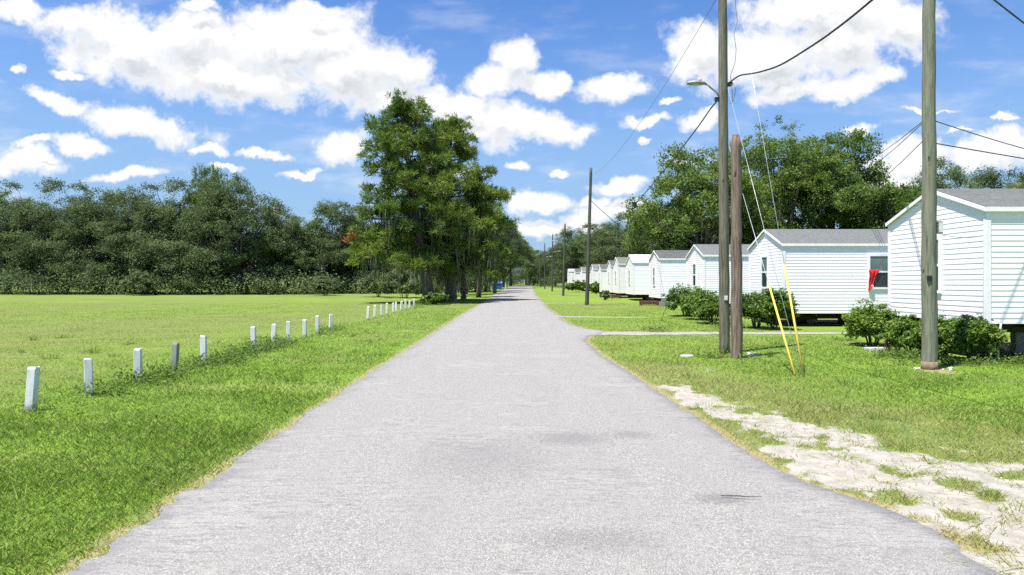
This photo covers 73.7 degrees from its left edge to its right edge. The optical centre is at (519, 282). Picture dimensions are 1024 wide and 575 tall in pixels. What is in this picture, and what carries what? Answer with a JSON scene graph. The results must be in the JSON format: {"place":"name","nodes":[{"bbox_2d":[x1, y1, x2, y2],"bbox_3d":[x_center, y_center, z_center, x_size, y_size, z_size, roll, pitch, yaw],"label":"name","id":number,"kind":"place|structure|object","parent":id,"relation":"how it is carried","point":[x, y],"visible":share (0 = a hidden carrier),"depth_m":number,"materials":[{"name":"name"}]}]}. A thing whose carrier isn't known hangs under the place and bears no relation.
{"place":"outdoors","nodes":[
{"label":"outdoors","id":0,"kind":"place"},
{"bbox_2d":[0,302,1023,574],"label":"grass","id":1,"kind":"structure","parent":0,"point":[10,482],"depth_m":10.16,"materials":[{"name":"plant"}]},
{"bbox_2d":[0,282,1023,574],"bbox_3d":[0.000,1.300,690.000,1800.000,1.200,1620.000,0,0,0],"label":"ground","id":2,"kind":"structure","parent":0,"point":[814,462],"depth_m":12.19,"materials":[{"name":"plant"}]},
{"bbox_2d":[0,179,62,292],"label":"oak tree","id":3,"kind":"object","parent":2,"relation":"on","point":[6,203],"visible":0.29,"depth_m":101.19,"materials":[{"name":"green plant"}]},
{"bbox_2d":[24,366,39,411],"bbox_3d":[-7.188,1.650,10.065,0.124,0.810,0.124,3,-2,-4],"label":"fence post","id":4,"kind":"object","parent":2,"relation":"on","point":[32,383],"visible":0.74,"depth_m":10.01,"materials":[{"name":"concrete"}]},
{"bbox_2d":[0,177,129,293],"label":"oak tree","id":5,"kind":"object","parent":2,"relation":"on","point":[27,249],"visible":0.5,"depth_m":97.88,"materials":[{"name":"green plant"}]},
{"bbox_2d":[84,358,93,395],"bbox_3d":[-7.234,1.660,11.466,0.124,0.775,0.124,-2,-1,-29],"label":"fence post","id":6,"kind":"object","parent":2,"relation":"on","point":[88,369],"visible":0.73,"depth_m":11.42,"materials":[{"name":"concrete"}]},
{"bbox_2d":[38,186,162,293],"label":"oak tree","id":7,"kind":"object","parent":2,"relation":"on","point":[85,209],"visible":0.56,"depth_m":97.51,"materials":[{"name":"green plant"}]},
{"bbox_2d":[77,181,195,293],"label":"oak tree","id":8,"kind":"object","parent":2,"relation":"on","point":[137,204],"visible":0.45,"depth_m":97.95,"materials":[{"name":"green plant"}]},
{"bbox_2d":[119,270,157,294],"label":"bush","id":9,"kind":"object","parent":2,"relation":"on","point":[136,282],"visible":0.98,"depth_m":88.91,"materials":[{"name":"green plant"}]},
{"bbox_2d":[134,348,142,381],"bbox_3d":[-7.248,1.653,12.971,0.124,0.797,0.124,0,1,-13],"label":"fence post","id":10,"kind":"object","parent":2,"relation":"on","point":[137,357],"visible":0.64,"depth_m":12.91,"materials":[{"name":"concrete"}]},
{"bbox_2d":[170,343,179,372],"bbox_3d":[-7.261,1.660,14.372,0.124,0.775,0.124,2,-2,-3],"label":"fence post","id":11,"kind":"object","parent":2,"relation":"on","point":[175,352],"visible":0.63,"depth_m":14.32,"materials":[{"name":"concrete"}]},
{"bbox_2d":[118,176,246,294],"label":"oak tree","id":12,"kind":"object","parent":2,"relation":"on","point":[153,250],"visible":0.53,"depth_m":96.92,"materials":[{"name":"green plant"}]},
{"bbox_2d":[200,335,206,364],"bbox_3d":[-7.302,1.643,15.777,0.124,0.830,0.124,-2,-2,-12],"label":"fence post","id":13,"kind":"object","parent":2,"relation":"on","point":[203,344],"visible":0.59,"depth_m":15.73,"materials":[{"name":"concrete"}]},
{"bbox_2d":[175,163,242,292],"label":"leafy tree","id":14,"kind":"object","parent":2,"relation":"on","point":[192,197],"visible":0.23,"depth_m":102.95,"materials":[{"name":"green plant"}]},
{"bbox_2d":[13,300,431,414],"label":"weeds","id":15,"kind":"object","parent":2,"relation":"on","point":[224,355],"visible":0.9,"depth_m":14.66,"materials":[{"name":"green plant"}]},
{"bbox_2d":[163,171,310,294],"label":"oak tree","id":16,"kind":"object","parent":2,"relation":"on","point":[232,205],"visible":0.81,"depth_m":95.67,"materials":[{"name":"green plant"}]},
{"bbox_2d":[0,201,493,294],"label":"woodland","id":17,"kind":"object","parent":2,"relation":"on","point":[117,288],"visible":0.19,"depth_m":95.02,"materials":[{"name":"plant"}]},
{"bbox_2d":[250,326,256,349],"bbox_3d":[-7.354,1.641,18.879,0.124,0.837,0.124,-3,0,-7],"label":"fence post","id":18,"kind":"object","parent":2,"relation":"on","point":[253,333],"visible":0.62,"depth_m":18.82,"materials":[{"name":"concrete"}]},
{"bbox_2d":[230,209,315,293],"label":"oak tree","id":19,"kind":"object","parent":2,"relation":"on","point":[294,225],"visible":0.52,"depth_m":98.07,"materials":[{"name":"green plant"}]},
{"bbox_2d":[271,324,275,343],"bbox_3d":[-7.366,1.651,20.455,0.124,0.807,0.124,1,-3,-11],"label":"fence post","id":20,"kind":"object","parent":2,"relation":"on","point":[273,332],"visible":0.6,"depth_m":20.40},
{"bbox_2d":[286,321,290,340],"bbox_3d":[-7.384,1.649,21.783,0.124,0.810,0.124,1,-1,-14],"label":"fence post","id":21,"kind":"object","parent":2,"relation":"on","point":[288,324],"visible":0.66,"depth_m":21.73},
{"bbox_2d":[302,319,306,336],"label":"fence post","id":22,"kind":"object","parent":2,"relation":"on","point":[304,327],"visible":0.77,"depth_m":23.48,"materials":[{"name":"concrete"}]},
{"bbox_2d":[264,214,350,292],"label":"oak tree","id":23,"kind":"object","parent":2,"relation":"on","point":[312,240],"visible":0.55,"depth_m":100.85,"materials":[{"name":"green plant"}]},
{"bbox_2d":[315,315,318,333],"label":"fence post","id":24,"kind":"object","parent":2,"relation":"on","point":[316,324],"visible":0.75,"depth_m":25.05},
{"bbox_2d":[308,276,339,295],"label":"bush","id":25,"kind":"object","parent":2,"relation":"on","point":[325,284],"visible":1,"depth_m":87.15,"materials":[{"name":"green plant"}]},
{"bbox_2d":[291,197,372,292],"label":"oak tree","id":26,"kind":"object","parent":2,"relation":"on","point":[335,220],"visible":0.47,"depth_m":102.93,"materials":[{"name":"green plant"}]},
{"bbox_2d":[320,203,408,292],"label":"oak tree","id":27,"kind":"object","parent":2,"relation":"on","point":[340,230],"visible":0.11,"depth_m":105.86,"materials":[{"name":"green plant"}]},
{"bbox_2d":[357,270,394,296],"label":"bush","id":28,"kind":"object","parent":2,"relation":"on","point":[369,283],"visible":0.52,"depth_m":81.24,"materials":[{"name":"green plant"}]},
{"bbox_2d":[376,268,421,297],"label":"bush","id":29,"kind":"object","parent":2,"relation":"on","point":[406,283],"visible":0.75,"depth_m":76.92,"materials":[{"name":"green plant"}]},
{"bbox_2d":[340,88,480,302],"bbox_3d":[-9.681,-7.576,61.621,12.542,19.491,11.919,0,0,0],"label":"pine tree","id":30,"kind":"object","parent":2,"relation":"on","point":[394,240],"visible":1,"depth_m":59.88,"materials":[{"name":"green plant"}]},
{"bbox_2d":[420,292,448,304],"bbox_3d":[-7.090,1.381,57.017,2.550,1.165,2.199,0,0,0],"label":"palmetto","id":31,"kind":"object","parent":2,"relation":"on","point":[431,297],"visible":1,"depth_m":56.45,"materials":[{"name":"green plant"}]},
{"bbox_2d":[431,267,468,294],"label":"oak tree","id":32,"kind":"object","parent":2,"relation":"on","point":[437,287],"visible":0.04,"depth_m":85.34,"materials":[{"name":"green plant"}]},
{"bbox_2d":[438,253,471,301],"bbox_3d":[-6.229,-0.569,64.089,3.679,5.132,3.823,0,0,0],"label":"cabbage palm","id":33,"kind":"object","parent":2,"relation":"on","point":[453,284],"visible":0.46,"depth_m":63.71,"materials":[{"name":"green plant"}]},
{"bbox_2d":[392,112,520,300],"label":"pine tree","id":34,"kind":"object","parent":2,"relation":"on","point":[478,195],"visible":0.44,"depth_m":66.18,"materials":[{"name":"green plant"}]},
{"bbox_2d":[460,256,469,299],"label":"cabbage palm","id":35,"kind":"object","parent":2,"relation":"on","point":[463,289],"visible":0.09,"depth_m":69.77,"materials":[{"name":"plant"}]},
{"bbox_2d":[465,182,501,296],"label":"pine tree","id":36,"kind":"object","parent":2,"relation":"on","point":[490,276],"visible":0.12,"depth_m":79.95,"materials":[{"name":"green plant"}]},
{"bbox_2d":[482,210,511,292],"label":"pine tree","id":37,"kind":"object","parent":2,"relation":"on","point":[503,272],"visible":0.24,"depth_m":103.55,"materials":[{"name":"green plant"}]},
{"bbox_2d":[484,201,516,291],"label":"oak tree","id":38,"kind":"object","parent":2,"relation":"on","point":[507,244],"visible":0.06,"depth_m":117.70,"materials":[{"name":"green plant"}]},
{"bbox_2d":[497,225,526,264],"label":"oak tree","id":39,"kind":"object","parent":2,"relation":"on","point":[516,247],"visible":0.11,"depth_m":148.89,"materials":[{"name":"green plant"}]},
{"bbox_2d":[501,235,534,286],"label":"oak tree","id":40,"kind":"object","parent":2,"relation":"on","point":[517,254],"visible":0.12,"depth_m":177.63,"materials":[{"name":"green plant"}]},
{"bbox_2d":[506,244,537,285],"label":"oak tree","id":41,"kind":"object","parent":2,"relation":"on","point":[521,260],"visible":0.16,"depth_m":203.81,"materials":[{"name":"green plant"}]},
{"bbox_2d":[521,250,553,284],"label":"oak tree","id":42,"kind":"object","parent":2,"relation":"on","point":[529,267],"visible":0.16,"depth_m":227.24,"materials":[{"name":"green plant"}]},
{"bbox_2d":[530,251,561,285],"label":"oak tree","id":43,"kind":"object","parent":2,"relation":"on","point":[537,275],"visible":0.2,"depth_m":204.41,"materials":[{"name":"green plant"}]},
{"bbox_2d":[551,234,560,290],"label":"utility pole","id":44,"kind":"object","parent":2,"relation":"on","point":[552,265],"visible":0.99,"depth_m":119.89,"materials":[{"name":"brown wood"}]},
{"bbox_2d":[553,224,565,295],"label":"utility pole","id":45,"kind":"object","parent":2,"relation":"on","point":[563,284],"visible":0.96,"depth_m":87.89,"materials":[{"name":"brown wood"}]},
{"bbox_2d":[538,228,591,286],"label":"oak tree","id":46,"kind":"object","parent":2,"relation":"on","point":[569,234],"visible":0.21,"depth_m":191.11,"materials":[{"name":"green plant"}]},
{"bbox_2d":[567,269,573,283],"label":"mobile home","id":47,"kind":"object","parent":2,"relation":"on","point":[570,275],"visible":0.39,"depth_m":151.00,"materials":[{"name":"white plastic"}]},
{"bbox_2d":[573,269,579,289],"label":"mobile home","id":48,"kind":"object","parent":2,"relation":"on","point":[576,272],"visible":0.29,"depth_m":137.00,"materials":[{"name":"white plastic"}]},
{"bbox_2d":[565,279,589,291],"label":"leafy plant","id":49,"kind":"object","parent":2,"relation":"on","point":[578,285],"visible":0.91,"depth_m":111.34,"materials":[{"name":"green plant"}]},
{"bbox_2d":[545,222,621,286],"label":"oak tree","id":50,"kind":"object","parent":2,"relation":"on","point":[571,262],"visible":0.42,"depth_m":170.66,"materials":[{"name":"green plant"}]},
{"bbox_2d":[580,267,590,290],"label":"mobile home","id":51,"kind":"object","parent":2,"relation":"on","point":[582,273],"visible":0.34,"depth_m":122.00,"materials":[{"name":"white plastic"}]},
{"bbox_2d":[585,168,591,304],"bbox_3d":[5.695,-3.630,56.500,0.627,11.658,0.346,0,0,0],"label":"utility pole","id":52,"kind":"object","parent":2,"relation":"on","point":[588,247],"visible":0.97,"depth_m":56.38,"materials":[{"name":"brown wood"}]},
{"bbox_2d":[589,281,598,293],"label":"leafy plant","id":53,"kind":"object","parent":2,"relation":"on","point":[594,286],"visible":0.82,"depth_m":99.54,"materials":[{"name":"green plant"}]},
{"bbox_2d":[590,264,599,292],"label":"mobile home","id":54,"kind":"object","parent":2,"relation":"on","point":[594,273],"visible":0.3,"depth_m":107.18,"materials":[{"name":"white plastic"}]},
{"bbox_2d":[597,264,606,292],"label":"mobile home","id":55,"kind":"object","parent":2,"relation":"on","point":[602,274],"visible":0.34,"depth_m":97.00,"materials":[{"name":"white plastic"}]},
{"bbox_2d":[573,222,633,265],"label":"oak tree","id":56,"kind":"object","parent":2,"relation":"on","point":[584,243],"visible":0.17,"depth_m":152.97,"materials":[{"name":"green plant"}]},
{"bbox_2d":[599,290,610,299],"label":"leafy plant","id":57,"kind":"object","parent":2,"relation":"on","point":[605,294],"visible":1,"depth_m":69.73,"materials":[{"name":"plant"}]},
{"bbox_2d":[606,260,614,293],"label":"mobile home","id":58,"kind":"object","parent":2,"relation":"on","point":[609,266],"visible":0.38,"depth_m":89.24,"materials":[{"name":"white plastic"}]},
{"bbox_2d":[573,210,653,278],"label":"oak tree","id":59,"kind":"object","parent":2,"relation":"on","point":[618,238],"visible":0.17,"depth_m":138.46,"materials":[{"name":"green plant"}]},
{"bbox_2d":[613,257,651,297],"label":"mobile home","id":60,"kind":"object","parent":2,"relation":"on","point":[619,276],"visible":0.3,"depth_m":77.50,"materials":[{"name":"white plastic"}]},
{"bbox_2d":[625,255,652,299],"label":"mobile home","id":61,"kind":"object","parent":2,"relation":"on","point":[637,275],"visible":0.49,"depth_m":67.40,"materials":[{"name":"white plastic"}]},
{"bbox_2d":[615,221,668,256],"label":"oak tree","id":62,"kind":"object","parent":2,"relation":"on","point":[625,248],"visible":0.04,"depth_m":120.36,"materials":[{"name":"green plant"}]},
{"bbox_2d":[639,301,658,305],"bbox_3d":[10.643,1.743,55.585,1.750,0.410,0.830,0,0,0],"label":"timber step","id":63,"kind":"object","parent":2,"relation":"on","point":[641,303],"visible":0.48,"depth_m":55.17,"materials":[{"name":"red paint"}]},
{"bbox_2d":[483,225,836,285],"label":"woodland","id":64,"kind":"object","parent":2,"relation":"on","point":[522,275],"visible":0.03,"depth_m":231.22,"materials":[{"name":"plant"}]},
{"bbox_2d":[648,250,689,300],"bbox_3d":[18.200,-0.361,56.800,14.164,4.563,4.548,0,0,0],"label":"mobile home","id":65,"kind":"object","parent":2,"relation":"on","point":[667,269],"visible":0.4,"depth_m":54.60,"materials":[{"name":"white plastic"}]},
{"bbox_2d":[640,225,711,254],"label":"oak tree","id":66,"kind":"object","parent":2,"relation":"on","point":[663,245],"visible":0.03,"depth_m":79.30,"materials":[{"name":"green plant"}]},
{"bbox_2d":[661,283,708,315],"bbox_3d":[9.259,0.990,38.015,2.779,1.939,2.690,0,0,11],"label":"shrub","id":67,"kind":"object","parent":2,"relation":"on","point":[674,297],"visible":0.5,"depth_m":37.79,"materials":[{"name":"green plant"}]},
{"bbox_2d":[678,289,716,319],"bbox_3d":[9.272,1.138,34.419,2.511,1.646,3.037,0,0,0],"label":"shrub","id":68,"kind":"object","parent":2,"relation":"on","point":[690,301],"visible":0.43,"depth_m":34.22,"materials":[{"name":"green plant"}]},
{"bbox_2d":[619,140,779,254],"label":"oak tree","id":69,"kind":"object","parent":2,"relation":"on","point":[692,212],"visible":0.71,"depth_m":71.82,"materials":[{"name":"green plant"}]},
{"bbox_2d":[690,294,718,323],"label":"shrub","id":70,"kind":"object","parent":2,"relation":"on","point":[704,307],"visible":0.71,"depth_m":30.80,"materials":[{"name":"green plant"}]},
{"bbox_2d":[686,0,732,353],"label":"utility pole","id":71,"kind":"object","parent":2,"relation":"on","point":[724,84],"visible":0.97,"depth_m":18.09,"materials":[{"name":"brown wood"}]},
{"bbox_2d":[595,0,715,173],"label":"overhead wire","id":72,"kind":"object","parent":71,"relation":"attached to","point":[669,77],"visible":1,"depth_m":24.43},
{"bbox_2d":[635,102,716,203],"bbox_3d":[5.401,-4.290,25.400,0.056,1.157,14.403,0,0,1],"label":"overhead wire","id":73,"kind":"object","parent":71,"relation":"attached to","point":[680,149],"visible":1,"depth_m":22.38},
{"bbox_2d":[728,89,801,374],"bbox_3d":[5.633,-1.539,15.949,0.013,7.228,4.318,0,0,-3],"label":"guy wire","id":74,"kind":"object","parent":71,"relation":"attached to","point":[766,237],"visible":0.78,"depth_m":15.60,"materials":[{"name":"metal"}]},
{"bbox_2d":[739,1,804,376],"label":"guy wire","id":75,"kind":"object","parent":71,"relation":"attached to","point":[796,335],"visible":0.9,"depth_m":14.28,"materials":[{"name":"yellow plastic"}]},
{"bbox_2d":[730,0,872,81],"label":"overhead wire","id":76,"kind":"object","parent":71,"relation":"attached to","point":[840,25],"visible":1,"depth_m":12.68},
{"bbox_2d":[685,244,750,312],"bbox_3d":[18.200,-0.246,43.650,14.164,4.333,4.448,0,0,0],"label":"mobile home","id":77,"kind":"object","parent":2,"relation":"on","point":[702,266],"visible":0.23,"depth_m":41.70,"materials":[{"name":"white plastic"}]},
{"bbox_2d":[692,263,695,286],"bbox_3d":[11.166,-0.460,43.650,0.045,1.520,0.860,0,0,0],"label":"window","id":78,"kind":"structure","parent":77,"relation":"in","point":[693,264],"depth_m":43.77,"materials":[{"name":"clear glass"}]},
{"bbox_2d":[683,217,780,249],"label":"oak tree","id":79,"kind":"object","parent":2,"relation":"on","point":[745,228],"visible":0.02,"depth_m":74.08,"materials":[{"name":"green plant"}]},
{"bbox_2d":[730,134,742,358],"bbox_3d":[5.417,-0.747,17.050,0.313,5.914,0.304,0,0,0],"label":"utility pole","id":80,"kind":"object","parent":2,"relation":"on","point":[736,321],"visible":0.91,"depth_m":16.94,"materials":[{"name":"brown wood"}]},
{"bbox_2d":[729,147,795,374],"bbox_3d":[5.569,-0.771,15.888,0.054,5.665,4.433,0,0,0],"label":"guy wire","id":81,"kind":"object","parent":80,"relation":"attached to","point":[785,342],"visible":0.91,"depth_m":14.63,"materials":[{"name":"yellow plastic"}]},
{"bbox_2d":[742,290,776,327],"bbox_3d":[9.720,1.105,28.191,1.923,1.704,2.091,0,0,0],"label":"shrub","id":82,"kind":"object","parent":2,"relation":"on","point":[747,299],"visible":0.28,"depth_m":28.03,"materials":[{"name":"green plant"}]},
{"bbox_2d":[745,287,799,328],"bbox_3d":[10.178,1.074,27.378,2.129,1.764,2.108,0,0,0],"label":"shrub","id":83,"kind":"object","parent":2,"relation":"on","point":[767,311],"visible":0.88,"depth_m":27.05,"materials":[{"name":"green plant"}]},
{"bbox_2d":[705,114,877,243],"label":"oak tree","id":84,"kind":"object","parent":2,"relation":"on","point":[796,165],"visible":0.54,"depth_m":76.59,"materials":[{"name":"green plant"}]},
{"bbox_2d":[747,229,905,325],"bbox_3d":[18.200,-0.246,31.150,14.164,4.333,4.448,0,0,0],"label":"mobile home","id":85,"kind":"object","parent":2,"relation":"on","point":[828,274],"visible":0.52,"depth_m":29.00,"materials":[{"name":"white plastic"}]},
{"bbox_2d":[761,255,767,288],"bbox_3d":[11.166,-0.460,31.150,0.045,1.520,0.860,0,0,0],"label":"window","id":86,"kind":"structure","parent":85,"relation":"in","point":[764,283],"depth_m":31.15,"materials":[{"name":"clear glass"}]},
{"bbox_2d":[868,270,879,289],"bbox_3d":[15.020,-0.085,28.920,0.500,0.870,0.077,0,0,0],"label":"cloth","id":87,"kind":"object","parent":85,"relation":"hanging from","point":[873,273],"visible":1,"depth_m":28.91,"materials":[{"name":"fabric"}]},
{"bbox_2d":[868,254,887,288],"bbox_3d":[15.240,-0.445,28.966,0.920,1.490,0.045,0,0,0],"label":"window","id":88,"kind":"structure","parent":85,"relation":"in","point":[875,261],"depth_m":28.97,"materials":[{"name":"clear glass"}]},
{"bbox_2d":[638,322,1023,366],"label":"ground weeds","id":89,"kind":"object","parent":2,"relation":"on","point":[912,354],"visible":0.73,"depth_m":16.78,"materials":[{"name":"green plant"}]},
{"bbox_2d":[765,124,921,228],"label":"oak tree","id":90,"kind":"object","parent":2,"relation":"on","point":[858,139],"visible":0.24,"depth_m":80.67,"materials":[{"name":"green plant"}]},
{"bbox_2d":[811,181,921,228],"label":"oak tree","id":91,"kind":"object","parent":2,"relation":"on","point":[880,198],"visible":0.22,"depth_m":73.79,"materials":[{"name":"green plant"}]},
{"bbox_2d":[836,297,902,345],"bbox_3d":[10.490,1.209,20.449,1.977,1.497,1.987,0,0,0],"label":"shrub","id":92,"kind":"object","parent":2,"relation":"on","point":[870,320],"visible":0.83,"depth_m":20.05,"materials":[{"name":"green plant"}]},
{"bbox_2d":[884,337,901,350],"bbox_3d":[10.167,1.680,18.600,0.450,0.451,0.240,0,0,0],"label":"hose reel","id":93,"kind":"object","parent":2,"relation":"on","point":[886,343],"visible":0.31,"depth_m":18.54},
{"bbox_2d":[879,314,920,352],"bbox_3d":[10.407,1.399,18.208,1.331,1.116,1.510,0,0,0],"label":"shrub","id":94,"kind":"object","parent":2,"relation":"on","point":[898,334],"visible":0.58,"depth_m":18.08,"materials":[{"name":"green plant"}]},
{"bbox_2d":[921,0,942,369],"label":"utility pole","id":95,"kind":"object","parent":2,"relation":"on","point":[931,227],"visible":0.94,"depth_m":14.79,"materials":[{"name":"brown wood"}]},
{"bbox_2d":[936,121,1023,148],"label":"overhead wire","id":96,"kind":"object","parent":95,"relation":"attached to","point":[978,135],"visible":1,"depth_m":15.36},
{"bbox_2d":[937,143,1023,158],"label":"overhead wire","id":97,"kind":"object","parent":95,"relation":"attached to","point":[979,151],"visible":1,"depth_m":15.27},
{"bbox_2d":[993,0,1023,23],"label":"overhead wire","id":98,"kind":"object","parent":95,"relation":"attached to","point":[1007,10],"visible":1,"depth_m":10.40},
{"bbox_2d":[908,311,966,358],"bbox_3d":[10.498,1.338,16.927,1.478,1.238,1.458,0,0,0],"label":"shrub","id":99,"kind":"object","parent":2,"relation":"on","point":[915,337],"visible":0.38,"depth_m":16.66,"materials":[{"name":"green plant"}]},
{"bbox_2d":[909,156,989,188],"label":"oak tree","id":100,"kind":"object","parent":2,"relation":"on","point":[956,175],"visible":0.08,"depth_m":89.63,"materials":[{"name":"green plant"}]},
{"bbox_2d":[885,189,1023,358],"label":"mobile home","id":101,"kind":"object","parent":2,"relation":"on","point":[980,267],"visible":0.64,"depth_m":17.30,"materials":[{"name":"white plastic"}]},
{"bbox_2d":[937,236,941,292],"bbox_3d":[11.166,-0.460,18.535,0.045,1.520,0.860,0,0,0],"label":"window","id":102,"kind":"structure","parent":101,"relation":"in","point":[939,238],"depth_m":18.13,"materials":[{"name":"white glass"}]},
{"bbox_2d":[938,313,1008,360],"bbox_3d":[10.908,1.352,16.490,1.607,1.209,1.262,0,0,0],"label":"shrub","id":103,"kind":"object","parent":2,"relation":"on","point":[969,337],"visible":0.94,"depth_m":16.18,"materials":[{"name":"green plant"}]},
{"bbox_2d":[958,163,1023,188],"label":"oak tree","id":104,"kind":"object","parent":2,"relation":"on","point":[991,176],"visible":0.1,"depth_m":94.41,"materials":[{"name":"green plant"}]},
{"bbox_2d":[1004,182,1023,188],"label":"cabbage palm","id":105,"kind":"object","parent":2,"relation":"on","point":[1016,185],"visible":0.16,"depth_m":61.95,"materials":[{"name":"green plant"}]},
{"bbox_2d":[0,0,1023,281],"label":"sky","id":106,"kind":"structure","parent":0,"point":[112,94],"materials":[{"name":"blue"}]},
{"bbox_2d":[66,286,1001,574],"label":"road","id":107,"kind":"structure","parent":0,"point":[516,430],"depth_m":5.99,"materials":[{"name":"asphalt"}]},
{"bbox_2d":[564,316,648,317],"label":"driveway","id":108,"kind":"structure","parent":0,"point":[606,317],"depth_m":36.29,"materials":[{"name":"concrete"}]},
{"bbox_2d":[600,331,846,335],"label":"driveway","id":109,"kind":"structure","parent":0,"point":[640,333],"depth_m":25.00,"materials":[{"name":"concrete"}]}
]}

